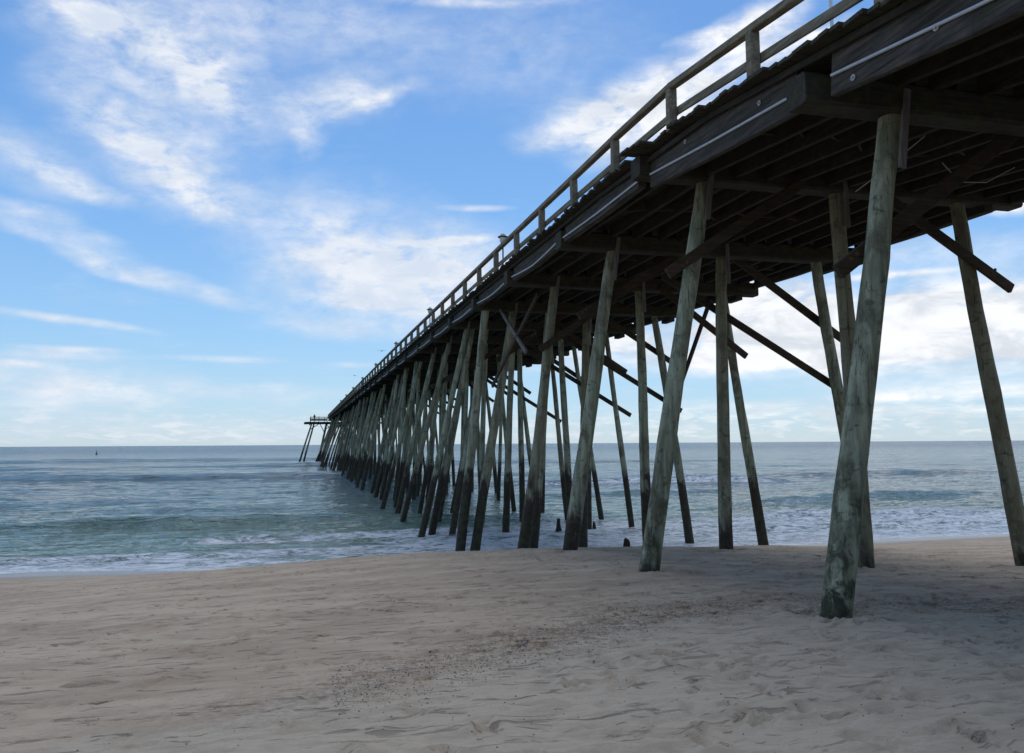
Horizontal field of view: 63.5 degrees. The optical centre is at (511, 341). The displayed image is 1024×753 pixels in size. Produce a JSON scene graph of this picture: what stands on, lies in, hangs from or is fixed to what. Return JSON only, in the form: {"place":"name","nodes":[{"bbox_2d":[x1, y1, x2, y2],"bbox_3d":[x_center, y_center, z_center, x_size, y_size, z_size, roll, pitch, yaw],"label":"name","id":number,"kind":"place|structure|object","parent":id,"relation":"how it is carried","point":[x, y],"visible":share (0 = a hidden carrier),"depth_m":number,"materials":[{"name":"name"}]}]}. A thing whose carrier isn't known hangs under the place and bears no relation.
{"place":"outdoors","nodes":[
{"label":"outdoors","id":0,"kind":"place"},
{"bbox_2d":[0,534,1023,752],"bbox_3d":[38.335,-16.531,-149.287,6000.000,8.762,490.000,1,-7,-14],"label":"beach","id":1,"kind":"structure","parent":0,"point":[47,628],"depth_m":7.84,"materials":[{"name":"beige sand"}]},
{"bbox_2d":[4,571,1023,752],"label":"dark shell litter","id":2,"kind":"object","parent":1,"relation":"on","point":[547,654],"visible":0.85,"depth_m":7.75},
{"bbox_2d":[555,517,561,531],"bbox_3d":[1.885,7.938,33.910,0.358,1.421,0.375,1,-7,-14],"label":"pile stump","id":3,"kind":"object","parent":1,"relation":"on","point":[558,527],"visible":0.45,"depth_m":33.90,"materials":[{"name":"brown wood"}]},
{"bbox_2d":[623,538,629,546],"bbox_3d":[4.140,7.636,29.874,0.424,1.104,0.417,1,-7,-14],"label":"pile stump","id":4,"kind":"object","parent":1,"relation":"on","point":[626,543],"visible":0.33,"depth_m":29.82,"materials":[{"name":"brown wood"}]},
{"bbox_2d":[299,0,1023,618],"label":"fishing pier","id":5,"kind":"structure","parent":1,"relation":"on","point":[877,130],"depth_m":16.91,"materials":[{"name":"brown wood"}]},
{"bbox_2d":[498,233,507,263],"bbox_3d":[-0.290,-2.933,26.501,0.340,1.098,0.335,1,-7,-14],"label":"railing lamp","id":6,"kind":"object","parent":5,"relation":"attached to","point":[502,236],"visible":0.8,"depth_m":26.46,"materials":[{"name":"metal"}]},
{"bbox_2d":[829,0,833,26],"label":"light pole","id":7,"kind":"object","parent":5,"relation":"on","point":[830,6],"visible":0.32,"depth_m":12.63,"materials":[{"name":"grey metal"}]},
{"bbox_2d":[0,440,1023,573],"bbox_3d":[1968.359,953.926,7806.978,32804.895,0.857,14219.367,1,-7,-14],"label":"sea","id":8,"kind":"structure","parent":0,"point":[136,508],"depth_m":51.20,"materials":[{"name":"liquid"}]},
{"bbox_2d":[0,0,1023,446],"label":"sky","id":9,"kind":"structure","parent":0,"point":[217,217],"materials":[{"name":"blue"}]}
]}

